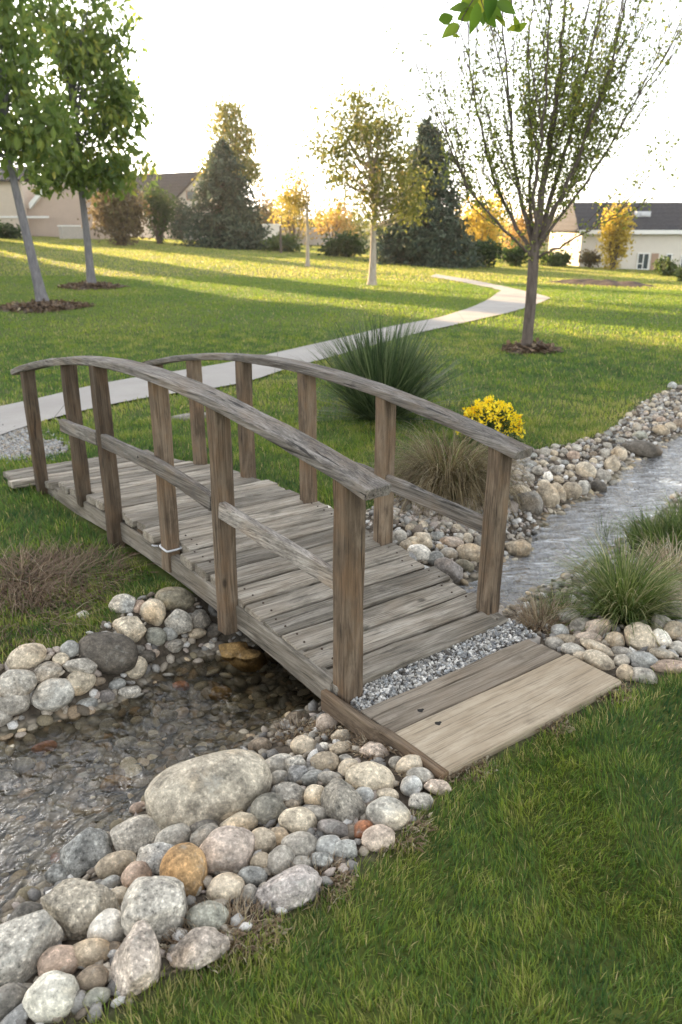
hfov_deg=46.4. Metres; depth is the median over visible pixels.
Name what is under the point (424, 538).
stone
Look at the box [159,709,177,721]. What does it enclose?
stone
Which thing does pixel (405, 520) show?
soil pebbles
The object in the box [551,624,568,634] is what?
stone
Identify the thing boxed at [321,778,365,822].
boulder
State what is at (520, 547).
stone
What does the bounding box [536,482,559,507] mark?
stone
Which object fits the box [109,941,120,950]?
stone
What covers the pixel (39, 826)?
stone
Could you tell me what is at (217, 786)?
boulder
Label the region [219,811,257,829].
stone
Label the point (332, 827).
stone
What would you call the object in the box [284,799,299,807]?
stone
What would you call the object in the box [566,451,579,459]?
stone
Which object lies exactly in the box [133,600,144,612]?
stone
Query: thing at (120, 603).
stone
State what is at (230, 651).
stone
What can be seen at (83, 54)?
lawn tree
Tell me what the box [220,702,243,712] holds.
stone
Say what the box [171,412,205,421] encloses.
stone
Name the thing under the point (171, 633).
stone
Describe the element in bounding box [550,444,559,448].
stone
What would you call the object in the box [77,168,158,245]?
shrub
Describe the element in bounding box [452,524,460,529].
stone
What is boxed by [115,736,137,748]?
stone
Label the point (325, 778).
stone
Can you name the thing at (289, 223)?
tree crown
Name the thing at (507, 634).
gravel
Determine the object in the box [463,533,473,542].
stone
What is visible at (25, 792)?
stone
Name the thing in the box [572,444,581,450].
stone
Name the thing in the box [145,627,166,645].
stone
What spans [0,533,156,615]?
dead grass mat
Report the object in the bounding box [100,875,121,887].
stone
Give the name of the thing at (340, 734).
stone
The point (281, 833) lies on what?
stone
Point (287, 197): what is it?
young tree
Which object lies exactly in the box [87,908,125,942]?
stone
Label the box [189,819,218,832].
stone
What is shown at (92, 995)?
stone
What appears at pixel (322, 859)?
stone
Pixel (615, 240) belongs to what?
tall shrub
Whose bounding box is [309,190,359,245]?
tree crown
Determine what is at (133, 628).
stone
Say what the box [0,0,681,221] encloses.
sky
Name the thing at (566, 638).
stone
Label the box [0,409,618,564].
lawn grass
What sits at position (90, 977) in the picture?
stone
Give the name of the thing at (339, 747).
stone
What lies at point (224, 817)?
stone
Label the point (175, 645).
stone
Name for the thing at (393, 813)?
boulder
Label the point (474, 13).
overhanging tree
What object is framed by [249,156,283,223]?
tree crown
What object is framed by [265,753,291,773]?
stone
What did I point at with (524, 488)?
stone
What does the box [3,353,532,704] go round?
footbridge
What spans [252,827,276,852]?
stone
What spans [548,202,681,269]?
house
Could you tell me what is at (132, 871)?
stone
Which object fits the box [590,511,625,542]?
dry grass tuft
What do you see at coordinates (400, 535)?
stone
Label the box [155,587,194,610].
stone
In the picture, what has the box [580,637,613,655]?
stone
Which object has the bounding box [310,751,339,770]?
stone
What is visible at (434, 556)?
stone
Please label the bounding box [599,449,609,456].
stone
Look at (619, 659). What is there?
stone
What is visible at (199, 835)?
stone
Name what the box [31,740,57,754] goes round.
stone
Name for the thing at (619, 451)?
stone
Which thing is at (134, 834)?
boulder
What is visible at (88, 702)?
stone
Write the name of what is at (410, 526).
stone
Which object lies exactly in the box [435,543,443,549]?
stone
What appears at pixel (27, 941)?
boulder
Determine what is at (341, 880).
dry tuft
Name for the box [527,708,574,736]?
dry tuft
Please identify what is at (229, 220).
spruce
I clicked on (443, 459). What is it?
arching grass
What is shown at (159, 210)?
shrub
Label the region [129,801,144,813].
stone
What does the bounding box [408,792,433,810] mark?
stone
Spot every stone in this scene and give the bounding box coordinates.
[0,669,36,697]
[0,694,30,715]
[0,710,12,726]
[0,769,18,791]
[0,983,27,1021]
[0,1003,28,1023]
[6,643,46,669]
[7,901,42,920]
[12,757,34,774]
[15,815,26,820]
[17,788,34,798]
[31,677,74,711]
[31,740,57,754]
[32,661,62,683]
[34,820,53,830]
[37,945,77,976]
[44,864,69,883]
[50,853,59,862]
[52,652,69,665]
[60,640,78,658]
[62,658,97,673]
[66,671,95,695]
[69,754,93,769]
[73,938,109,968]
[75,697,97,706]
[76,610,88,618]
[76,964,108,992]
[82,987,110,1008]
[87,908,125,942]
[94,676,105,685]
[95,850,136,878]
[99,689,114,702]
[100,775,130,791]
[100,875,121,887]
[108,594,135,612]
[108,678,125,689]
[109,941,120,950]
[111,886,127,904]
[112,616,146,641]
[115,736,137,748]
[118,685,140,698]
[121,861,151,887]
[125,656,147,678]
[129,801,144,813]
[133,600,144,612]
[136,842,173,874]
[137,645,144,653]
[138,650,155,662]
[140,598,165,625]
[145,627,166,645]
[152,649,159,656]
[154,823,190,845]
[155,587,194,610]
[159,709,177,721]
[163,627,177,640]
[164,609,192,634]
[167,639,183,652]
[169,926,229,970]
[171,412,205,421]
[172,681,189,690]
[186,900,228,931]
[188,628,205,638]
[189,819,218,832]
[190,609,210,628]
[190,746,207,753]
[190,823,218,846]
[203,643,214,649]
[205,622,221,637]
[206,872,244,901]
[208,686,231,699]
[212,871,219,876]
[212,899,228,907]
[218,641,248,660]
[219,810,244,822]
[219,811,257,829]
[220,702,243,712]
[229,649,267,671]
[237,866,267,885]
[240,884,256,902]
[248,737,271,752]
[250,707,273,718]
[250,792,285,824]
[250,851,268,867]
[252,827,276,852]
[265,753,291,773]
[267,845,294,874]
[271,827,288,845]
[272,770,287,783]
[275,782,304,803]
[278,807,316,833]
[281,831,316,856]
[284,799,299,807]
[285,755,306,771]
[286,711,303,723]
[287,765,307,783]
[290,735,316,754]
[291,855,311,866]
[301,769,322,785]
[303,784,323,805]
[305,805,327,821]
[308,731,317,738]
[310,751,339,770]
[310,852,333,869]
[316,713,338,731]
[316,835,339,856]
[317,771,342,785]
[317,819,347,837]
[320,742,328,750]
[329,741,350,754]
[331,729,352,740]
[335,839,357,859]
[338,754,351,762]
[338,758,357,777]
[354,820,372,838]
[356,786,373,800]
[359,741,388,757]
[361,824,394,851]
[376,788,398,798]
[388,756,400,768]
[392,529,406,543]
[395,754,422,774]
[399,539,411,550]
[400,775,421,795]
[405,523,415,530]
[406,767,434,783]
[407,536,419,543]
[407,544,430,562]
[408,551,416,560]
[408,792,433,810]
[414,532,432,549]
[418,521,427,526]
[424,779,451,794]
[428,551,443,564]
[430,532,443,540]
[434,557,462,582]
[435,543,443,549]
[439,536,463,548]
[440,547,457,558]
[442,522,452,528]
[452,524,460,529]
[455,533,463,540]
[455,559,473,571]
[456,543,480,562]
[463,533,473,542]
[467,528,474,534]
[473,534,481,545]
[505,539,531,556]
[510,485,530,493]
[524,473,534,481]
[531,466,543,474]
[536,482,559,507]
[537,479,549,486]
[539,447,550,456]
[540,460,548,466]
[543,471,552,481]
[545,636,563,649]
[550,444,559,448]
[550,450,557,455]
[550,456,557,460]
[551,465,563,472]
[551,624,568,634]
[552,475,563,483]
[553,482,566,501]
[556,634,576,642]
[558,608,581,624]
[560,449,567,453]
[561,460,568,465]
[561,643,584,655]
[563,482,581,499]
[564,470,574,477]
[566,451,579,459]
[567,464,574,470]
[568,618,589,631]
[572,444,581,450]
[573,651,583,660]
[574,631,602,641]
[575,462,596,478]
[578,480,590,494]
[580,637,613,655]
[583,649,614,669]
[585,618,610,635]
[589,451,596,455]
[589,458,596,463]
[589,479,606,493]
[591,445,597,450]
[595,469,611,481]
[597,457,604,461]
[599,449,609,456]
[603,442,611,448]
[604,430,612,436]
[604,455,620,470]
[604,631,624,646]
[611,446,626,459]
[611,646,632,653]
[613,654,629,665]
[615,437,624,442]
[616,664,633,680]
[624,622,655,651]
[627,651,657,668]
[632,423,641,430]
[632,431,647,439]
[633,667,657,683]
[649,648,677,659]
[650,659,681,673]
[651,614,671,629]
[652,424,669,435]
[653,628,671,647]
[656,416,665,422]
[660,581,681,601]
[663,621,681,639]
[665,422,676,431]
[666,601,681,619]
[667,382,676,388]
[669,641,681,654]
[673,419,681,427]
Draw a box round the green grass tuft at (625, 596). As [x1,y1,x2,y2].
[535,525,681,645]
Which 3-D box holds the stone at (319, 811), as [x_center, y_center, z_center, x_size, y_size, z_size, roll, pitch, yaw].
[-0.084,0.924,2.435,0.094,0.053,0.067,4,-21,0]
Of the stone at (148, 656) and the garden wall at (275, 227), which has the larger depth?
the garden wall at (275, 227)
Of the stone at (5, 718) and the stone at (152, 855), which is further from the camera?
the stone at (5, 718)
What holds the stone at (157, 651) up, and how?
on the ground at (60, 831)
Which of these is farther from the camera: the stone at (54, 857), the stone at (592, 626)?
the stone at (592, 626)
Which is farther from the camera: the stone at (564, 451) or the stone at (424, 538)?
the stone at (564, 451)
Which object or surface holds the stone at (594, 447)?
on the ground at (60, 831)
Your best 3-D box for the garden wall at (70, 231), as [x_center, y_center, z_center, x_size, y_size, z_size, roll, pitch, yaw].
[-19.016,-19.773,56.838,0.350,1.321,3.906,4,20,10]
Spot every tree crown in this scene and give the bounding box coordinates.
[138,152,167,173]
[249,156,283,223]
[267,171,316,243]
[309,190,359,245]
[454,186,511,259]
[498,199,543,248]
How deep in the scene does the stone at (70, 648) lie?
3.32 m
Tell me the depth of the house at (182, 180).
69.38 m
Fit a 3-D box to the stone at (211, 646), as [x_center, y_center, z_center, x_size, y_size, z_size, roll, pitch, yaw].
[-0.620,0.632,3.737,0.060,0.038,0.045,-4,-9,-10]
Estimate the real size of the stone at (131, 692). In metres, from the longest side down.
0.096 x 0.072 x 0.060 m
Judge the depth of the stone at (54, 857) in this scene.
2.55 m
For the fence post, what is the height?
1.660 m
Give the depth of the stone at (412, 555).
4.45 m
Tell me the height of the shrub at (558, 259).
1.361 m
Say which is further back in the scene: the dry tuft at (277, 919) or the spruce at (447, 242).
the spruce at (447, 242)
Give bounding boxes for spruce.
[171,136,273,250]
[354,113,491,268]
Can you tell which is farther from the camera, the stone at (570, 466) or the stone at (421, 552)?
the stone at (570, 466)
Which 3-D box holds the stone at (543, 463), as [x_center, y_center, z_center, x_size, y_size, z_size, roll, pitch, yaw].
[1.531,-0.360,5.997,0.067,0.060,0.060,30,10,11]
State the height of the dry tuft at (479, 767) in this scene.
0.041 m
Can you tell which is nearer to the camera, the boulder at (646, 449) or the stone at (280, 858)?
the stone at (280, 858)
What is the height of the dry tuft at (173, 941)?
0.051 m
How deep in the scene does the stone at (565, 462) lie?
6.05 m
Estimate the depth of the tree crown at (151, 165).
90.62 m
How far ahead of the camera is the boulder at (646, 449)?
6.44 m
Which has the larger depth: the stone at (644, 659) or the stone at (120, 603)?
the stone at (120, 603)
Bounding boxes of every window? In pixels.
[186,190,196,199]
[636,253,649,269]
[666,253,672,259]
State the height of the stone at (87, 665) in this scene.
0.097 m
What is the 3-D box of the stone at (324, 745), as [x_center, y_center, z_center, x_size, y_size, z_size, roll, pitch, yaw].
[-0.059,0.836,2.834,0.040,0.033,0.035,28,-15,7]
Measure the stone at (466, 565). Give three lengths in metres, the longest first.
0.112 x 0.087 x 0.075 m
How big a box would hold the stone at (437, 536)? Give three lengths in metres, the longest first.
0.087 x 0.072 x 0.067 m
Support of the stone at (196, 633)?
on the ground at (60, 831)
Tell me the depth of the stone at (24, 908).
2.20 m
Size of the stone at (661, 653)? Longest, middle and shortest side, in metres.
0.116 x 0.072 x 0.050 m
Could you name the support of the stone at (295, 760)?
on the ground at (60, 831)
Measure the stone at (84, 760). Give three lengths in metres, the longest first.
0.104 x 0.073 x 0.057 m
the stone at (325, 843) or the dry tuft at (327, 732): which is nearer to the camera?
the stone at (325, 843)
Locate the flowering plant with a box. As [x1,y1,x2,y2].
[455,395,525,446]
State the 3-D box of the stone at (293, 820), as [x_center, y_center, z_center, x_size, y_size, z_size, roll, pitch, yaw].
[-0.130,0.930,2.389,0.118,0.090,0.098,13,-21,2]
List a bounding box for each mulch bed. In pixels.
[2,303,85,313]
[64,285,121,289]
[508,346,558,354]
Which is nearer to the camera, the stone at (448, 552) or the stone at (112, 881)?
the stone at (112, 881)
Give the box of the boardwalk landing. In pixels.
[321,639,621,780]
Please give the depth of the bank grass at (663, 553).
4.29 m
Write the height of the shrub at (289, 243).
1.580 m
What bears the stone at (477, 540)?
on the ground at (60, 831)
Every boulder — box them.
[0,909,64,986]
[22,970,79,1023]
[40,878,120,939]
[59,827,112,877]
[78,632,137,674]
[110,814,160,854]
[111,920,161,997]
[121,876,187,942]
[144,749,271,829]
[159,842,207,896]
[199,825,254,875]
[255,864,321,912]
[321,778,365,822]
[345,761,394,789]
[365,796,410,830]
[513,491,542,514]
[621,440,662,458]
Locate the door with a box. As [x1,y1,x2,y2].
[650,253,658,269]
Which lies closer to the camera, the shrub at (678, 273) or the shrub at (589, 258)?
the shrub at (678, 273)
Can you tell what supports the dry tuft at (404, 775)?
on the ground at (60, 831)
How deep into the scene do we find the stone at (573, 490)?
5.51 m
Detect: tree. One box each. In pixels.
[0,0,97,301]
[11,0,163,282]
[188,89,270,187]
[259,203,315,227]
[267,161,347,266]
[288,73,445,285]
[297,213,365,228]
[311,209,384,241]
[369,0,681,346]
[438,0,527,53]
[474,213,516,247]
[497,216,554,247]
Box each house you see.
[0,167,120,238]
[123,171,216,239]
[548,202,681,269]
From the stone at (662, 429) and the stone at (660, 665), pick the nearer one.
the stone at (660, 665)
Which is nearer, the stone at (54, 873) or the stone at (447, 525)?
the stone at (54, 873)
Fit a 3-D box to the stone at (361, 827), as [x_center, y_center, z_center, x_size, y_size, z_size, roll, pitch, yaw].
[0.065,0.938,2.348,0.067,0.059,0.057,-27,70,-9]
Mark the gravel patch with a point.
(9, 444)
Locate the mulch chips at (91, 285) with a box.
[57,280,128,289]
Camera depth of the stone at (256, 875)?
2.17 m
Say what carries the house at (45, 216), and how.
on the ground at (60, 831)
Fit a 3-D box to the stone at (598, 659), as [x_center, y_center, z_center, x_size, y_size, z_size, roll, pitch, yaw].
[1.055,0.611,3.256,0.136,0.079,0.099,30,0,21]
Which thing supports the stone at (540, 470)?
on the ground at (60, 831)
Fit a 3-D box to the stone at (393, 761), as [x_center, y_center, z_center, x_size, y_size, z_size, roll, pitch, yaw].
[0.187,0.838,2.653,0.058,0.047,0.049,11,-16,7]
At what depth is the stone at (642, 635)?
3.37 m
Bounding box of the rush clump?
[281,309,496,441]
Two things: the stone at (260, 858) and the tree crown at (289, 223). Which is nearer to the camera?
the stone at (260, 858)
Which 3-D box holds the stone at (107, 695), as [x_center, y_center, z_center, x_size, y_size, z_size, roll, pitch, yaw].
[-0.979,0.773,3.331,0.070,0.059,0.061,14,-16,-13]
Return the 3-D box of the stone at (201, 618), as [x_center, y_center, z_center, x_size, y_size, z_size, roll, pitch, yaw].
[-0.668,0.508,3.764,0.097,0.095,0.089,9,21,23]
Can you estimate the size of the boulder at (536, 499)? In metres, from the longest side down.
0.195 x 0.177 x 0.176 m
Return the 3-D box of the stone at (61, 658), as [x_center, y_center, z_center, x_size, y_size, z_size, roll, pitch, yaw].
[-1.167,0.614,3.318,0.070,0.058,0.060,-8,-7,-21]
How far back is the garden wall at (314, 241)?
72.92 m
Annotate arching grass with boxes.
[360,412,547,533]
[395,423,523,497]
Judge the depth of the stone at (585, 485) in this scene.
5.62 m
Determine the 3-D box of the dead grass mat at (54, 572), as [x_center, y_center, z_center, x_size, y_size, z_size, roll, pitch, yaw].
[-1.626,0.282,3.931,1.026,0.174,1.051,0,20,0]
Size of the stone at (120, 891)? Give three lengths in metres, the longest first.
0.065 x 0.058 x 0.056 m
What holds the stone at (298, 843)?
on the ground at (60, 831)
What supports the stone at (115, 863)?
on the ground at (60, 831)
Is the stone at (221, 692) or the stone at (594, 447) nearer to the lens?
the stone at (221, 692)
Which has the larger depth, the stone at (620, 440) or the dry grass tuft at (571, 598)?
the stone at (620, 440)
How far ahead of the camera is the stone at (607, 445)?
6.49 m
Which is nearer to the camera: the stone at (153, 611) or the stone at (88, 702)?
the stone at (88, 702)
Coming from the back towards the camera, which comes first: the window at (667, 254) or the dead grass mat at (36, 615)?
the window at (667, 254)
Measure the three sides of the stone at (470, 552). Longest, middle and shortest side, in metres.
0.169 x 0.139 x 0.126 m
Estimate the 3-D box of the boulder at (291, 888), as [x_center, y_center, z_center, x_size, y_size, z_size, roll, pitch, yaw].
[-0.137,1.005,2.120,0.181,0.132,0.106,-13,66,-9]
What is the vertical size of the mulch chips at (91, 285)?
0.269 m
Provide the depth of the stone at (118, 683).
3.38 m
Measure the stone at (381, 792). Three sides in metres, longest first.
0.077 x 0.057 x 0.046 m
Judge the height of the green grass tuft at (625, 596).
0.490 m
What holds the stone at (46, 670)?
on the ground at (60, 831)
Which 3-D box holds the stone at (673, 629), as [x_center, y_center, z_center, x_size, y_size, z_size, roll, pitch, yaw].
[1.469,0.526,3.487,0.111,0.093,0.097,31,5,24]
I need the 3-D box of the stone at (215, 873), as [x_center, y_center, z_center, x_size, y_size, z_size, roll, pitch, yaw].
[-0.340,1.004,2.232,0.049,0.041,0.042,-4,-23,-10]
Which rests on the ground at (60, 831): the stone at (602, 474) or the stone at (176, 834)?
the stone at (602, 474)
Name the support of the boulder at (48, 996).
on the bank pebbles at (78, 1009)
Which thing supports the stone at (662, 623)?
on the ground at (60, 831)
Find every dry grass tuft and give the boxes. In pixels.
[501,588,581,637]
[526,582,597,623]
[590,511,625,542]
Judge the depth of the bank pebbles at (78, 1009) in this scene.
3.34 m
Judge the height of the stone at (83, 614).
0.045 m
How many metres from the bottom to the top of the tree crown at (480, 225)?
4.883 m
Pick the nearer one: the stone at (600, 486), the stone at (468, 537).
the stone at (468, 537)
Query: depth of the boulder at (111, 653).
3.34 m
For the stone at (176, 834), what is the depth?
2.39 m
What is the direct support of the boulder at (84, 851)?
in the water
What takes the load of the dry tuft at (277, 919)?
on the ground at (60, 831)
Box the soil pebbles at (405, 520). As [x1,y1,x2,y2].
[393,460,536,533]
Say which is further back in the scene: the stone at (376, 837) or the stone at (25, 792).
the stone at (25, 792)
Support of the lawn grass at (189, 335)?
on the ground at (60, 831)
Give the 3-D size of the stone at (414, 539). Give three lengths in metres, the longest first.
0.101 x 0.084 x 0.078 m
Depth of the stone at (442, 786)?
2.50 m
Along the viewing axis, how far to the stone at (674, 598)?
3.84 m
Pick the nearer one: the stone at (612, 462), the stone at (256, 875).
the stone at (256, 875)
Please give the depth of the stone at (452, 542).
4.62 m
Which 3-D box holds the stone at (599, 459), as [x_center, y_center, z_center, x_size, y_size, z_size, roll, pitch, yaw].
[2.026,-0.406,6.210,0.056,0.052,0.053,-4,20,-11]
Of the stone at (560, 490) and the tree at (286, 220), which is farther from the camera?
the tree at (286, 220)
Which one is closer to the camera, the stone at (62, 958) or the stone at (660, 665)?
the stone at (62, 958)
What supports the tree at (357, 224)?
on the ground at (60, 831)
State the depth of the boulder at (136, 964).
1.86 m
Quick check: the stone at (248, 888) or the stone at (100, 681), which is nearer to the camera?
the stone at (248, 888)
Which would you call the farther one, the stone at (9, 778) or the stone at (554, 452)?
the stone at (554, 452)
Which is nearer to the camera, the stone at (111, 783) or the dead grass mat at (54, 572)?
the stone at (111, 783)
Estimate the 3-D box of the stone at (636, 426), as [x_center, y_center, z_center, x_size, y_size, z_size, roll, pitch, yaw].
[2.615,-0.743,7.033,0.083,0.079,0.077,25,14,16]
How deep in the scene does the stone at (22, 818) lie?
2.80 m
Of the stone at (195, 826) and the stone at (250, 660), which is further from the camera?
the stone at (250, 660)
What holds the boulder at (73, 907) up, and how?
on the ground at (60, 831)
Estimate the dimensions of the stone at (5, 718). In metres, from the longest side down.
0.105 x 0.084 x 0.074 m
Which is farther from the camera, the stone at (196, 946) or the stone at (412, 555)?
the stone at (412, 555)
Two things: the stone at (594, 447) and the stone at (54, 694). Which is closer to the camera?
the stone at (54, 694)
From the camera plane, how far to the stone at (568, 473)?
5.84 m
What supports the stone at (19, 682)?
on the ground at (60, 831)
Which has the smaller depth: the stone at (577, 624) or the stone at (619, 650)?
the stone at (619, 650)
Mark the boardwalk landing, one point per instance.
(467, 715)
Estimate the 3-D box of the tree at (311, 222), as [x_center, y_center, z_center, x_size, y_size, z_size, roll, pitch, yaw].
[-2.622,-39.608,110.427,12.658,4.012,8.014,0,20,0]
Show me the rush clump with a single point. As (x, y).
(379, 362)
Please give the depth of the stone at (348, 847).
2.25 m
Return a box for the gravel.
[350,618,536,710]
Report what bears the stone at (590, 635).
on the ground at (60, 831)
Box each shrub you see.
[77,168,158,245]
[138,176,179,243]
[166,187,193,239]
[257,232,304,251]
[310,230,369,257]
[464,236,506,267]
[497,239,528,266]
[539,249,574,266]
[577,248,601,267]
[594,193,640,269]
[652,255,678,275]
[674,264,681,281]
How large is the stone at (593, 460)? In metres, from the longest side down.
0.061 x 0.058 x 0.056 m
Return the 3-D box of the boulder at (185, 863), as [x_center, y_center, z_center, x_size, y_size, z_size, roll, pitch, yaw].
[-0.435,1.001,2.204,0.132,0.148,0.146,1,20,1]
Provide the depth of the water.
5.26 m
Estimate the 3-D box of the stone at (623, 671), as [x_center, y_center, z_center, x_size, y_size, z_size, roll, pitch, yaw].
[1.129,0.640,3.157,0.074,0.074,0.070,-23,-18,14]
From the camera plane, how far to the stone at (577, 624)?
3.59 m
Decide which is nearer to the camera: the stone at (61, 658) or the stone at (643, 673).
the stone at (643, 673)
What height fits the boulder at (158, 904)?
0.156 m
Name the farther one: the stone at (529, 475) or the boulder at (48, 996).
the stone at (529, 475)
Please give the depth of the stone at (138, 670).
3.46 m
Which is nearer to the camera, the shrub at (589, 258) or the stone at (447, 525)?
the stone at (447, 525)
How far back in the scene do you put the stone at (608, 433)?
6.77 m
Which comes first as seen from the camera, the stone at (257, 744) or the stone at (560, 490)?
the stone at (257, 744)
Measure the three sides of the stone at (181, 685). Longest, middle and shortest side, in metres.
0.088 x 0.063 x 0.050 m
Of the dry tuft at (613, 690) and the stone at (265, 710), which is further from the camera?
the stone at (265, 710)
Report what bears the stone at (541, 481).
on the ground at (60, 831)
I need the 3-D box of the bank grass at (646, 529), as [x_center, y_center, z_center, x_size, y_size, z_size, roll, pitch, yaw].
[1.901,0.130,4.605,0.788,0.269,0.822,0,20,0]
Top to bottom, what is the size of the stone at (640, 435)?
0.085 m
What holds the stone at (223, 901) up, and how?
on the ground at (60, 831)
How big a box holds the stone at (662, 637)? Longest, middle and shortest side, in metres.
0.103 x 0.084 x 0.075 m
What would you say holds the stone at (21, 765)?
on the ground at (60, 831)
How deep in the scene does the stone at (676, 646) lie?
3.33 m
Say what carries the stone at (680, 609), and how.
on the ground at (60, 831)
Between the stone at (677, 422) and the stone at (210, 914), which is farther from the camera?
the stone at (677, 422)
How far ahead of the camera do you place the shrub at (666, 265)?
42.09 m
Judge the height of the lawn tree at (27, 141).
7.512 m
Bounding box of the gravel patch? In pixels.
[0,418,69,462]
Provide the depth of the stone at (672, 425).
7.08 m
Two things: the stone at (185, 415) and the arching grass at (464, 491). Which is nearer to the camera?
the arching grass at (464, 491)
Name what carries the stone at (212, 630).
on the ground at (60, 831)
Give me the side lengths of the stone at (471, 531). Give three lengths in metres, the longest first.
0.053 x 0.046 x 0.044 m
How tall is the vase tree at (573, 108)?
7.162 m
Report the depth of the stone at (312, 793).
2.49 m
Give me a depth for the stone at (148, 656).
3.53 m
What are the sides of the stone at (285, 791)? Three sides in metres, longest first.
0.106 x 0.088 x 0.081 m
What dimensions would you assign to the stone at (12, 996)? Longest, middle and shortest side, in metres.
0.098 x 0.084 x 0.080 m
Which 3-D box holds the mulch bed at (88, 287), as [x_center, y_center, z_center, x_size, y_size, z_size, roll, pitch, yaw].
[-6.875,-6.256,22.095,1.802,0.120,1.800,-14,24,-33]
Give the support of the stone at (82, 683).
on the ground at (60, 831)
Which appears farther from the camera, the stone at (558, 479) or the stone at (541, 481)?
the stone at (558, 479)
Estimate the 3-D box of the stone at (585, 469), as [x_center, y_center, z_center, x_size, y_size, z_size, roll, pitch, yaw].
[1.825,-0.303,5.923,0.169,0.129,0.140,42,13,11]
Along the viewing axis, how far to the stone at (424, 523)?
4.78 m
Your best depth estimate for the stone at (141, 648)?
3.52 m
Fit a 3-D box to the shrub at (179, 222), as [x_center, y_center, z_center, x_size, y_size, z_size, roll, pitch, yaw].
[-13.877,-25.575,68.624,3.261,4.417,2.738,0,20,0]
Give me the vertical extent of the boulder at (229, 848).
0.139 m
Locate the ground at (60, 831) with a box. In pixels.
[0,219,681,1023]
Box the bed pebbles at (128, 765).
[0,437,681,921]
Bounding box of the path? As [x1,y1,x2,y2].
[0,274,549,434]
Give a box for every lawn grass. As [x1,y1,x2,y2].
[0,236,681,290]
[0,274,681,337]
[0,328,681,423]
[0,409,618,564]
[0,546,681,740]
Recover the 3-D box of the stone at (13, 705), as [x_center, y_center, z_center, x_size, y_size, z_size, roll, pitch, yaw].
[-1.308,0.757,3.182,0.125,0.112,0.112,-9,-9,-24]
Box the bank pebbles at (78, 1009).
[0,391,681,1023]
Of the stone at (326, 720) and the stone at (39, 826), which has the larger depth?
the stone at (326, 720)
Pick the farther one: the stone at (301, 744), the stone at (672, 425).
the stone at (672, 425)
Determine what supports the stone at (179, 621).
on the ground at (60, 831)
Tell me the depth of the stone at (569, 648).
3.35 m
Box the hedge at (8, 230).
[0,220,22,238]
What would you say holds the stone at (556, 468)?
on the ground at (60, 831)
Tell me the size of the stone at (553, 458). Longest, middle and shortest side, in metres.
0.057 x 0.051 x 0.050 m
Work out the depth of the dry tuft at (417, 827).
2.33 m
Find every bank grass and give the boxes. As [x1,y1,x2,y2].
[600,501,681,563]
[619,531,681,581]
[636,487,681,546]
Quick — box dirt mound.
[545,279,653,286]
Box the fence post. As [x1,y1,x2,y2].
[279,226,281,252]
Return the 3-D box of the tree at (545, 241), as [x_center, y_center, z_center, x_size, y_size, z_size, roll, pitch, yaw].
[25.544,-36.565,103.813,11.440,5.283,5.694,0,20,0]
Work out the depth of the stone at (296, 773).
2.63 m
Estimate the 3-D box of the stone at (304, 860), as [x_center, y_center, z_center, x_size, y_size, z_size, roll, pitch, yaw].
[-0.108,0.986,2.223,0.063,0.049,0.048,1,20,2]
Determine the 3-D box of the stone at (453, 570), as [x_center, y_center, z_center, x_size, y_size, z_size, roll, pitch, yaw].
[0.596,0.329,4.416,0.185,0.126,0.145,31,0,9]
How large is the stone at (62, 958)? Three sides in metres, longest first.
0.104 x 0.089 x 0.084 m
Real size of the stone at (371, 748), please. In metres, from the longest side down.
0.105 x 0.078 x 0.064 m
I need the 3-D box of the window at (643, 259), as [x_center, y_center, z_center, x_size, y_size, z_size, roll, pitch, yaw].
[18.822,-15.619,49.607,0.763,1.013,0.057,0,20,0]
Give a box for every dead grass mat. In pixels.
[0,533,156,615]
[0,535,116,624]
[0,563,110,654]
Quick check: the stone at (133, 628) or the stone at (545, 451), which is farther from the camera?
the stone at (545, 451)
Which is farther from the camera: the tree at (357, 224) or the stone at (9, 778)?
the tree at (357, 224)
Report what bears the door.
in the house at (658, 227)
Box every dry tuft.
[159,908,245,979]
[170,885,284,981]
[219,891,295,966]
[263,709,315,744]
[288,848,358,912]
[308,712,354,741]
[344,728,396,760]
[367,808,438,856]
[395,750,459,788]
[452,752,500,783]
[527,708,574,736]
[596,681,633,705]
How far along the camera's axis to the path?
10.07 m
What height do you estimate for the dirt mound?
0.319 m
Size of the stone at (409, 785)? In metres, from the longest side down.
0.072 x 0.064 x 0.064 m
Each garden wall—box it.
[57,225,82,238]
[263,224,280,238]
[281,228,340,244]
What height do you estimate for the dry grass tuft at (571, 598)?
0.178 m
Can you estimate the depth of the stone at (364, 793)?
2.48 m
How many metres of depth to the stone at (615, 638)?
3.41 m
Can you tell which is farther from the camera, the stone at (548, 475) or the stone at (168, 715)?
the stone at (548, 475)
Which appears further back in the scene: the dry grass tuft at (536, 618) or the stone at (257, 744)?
the dry grass tuft at (536, 618)

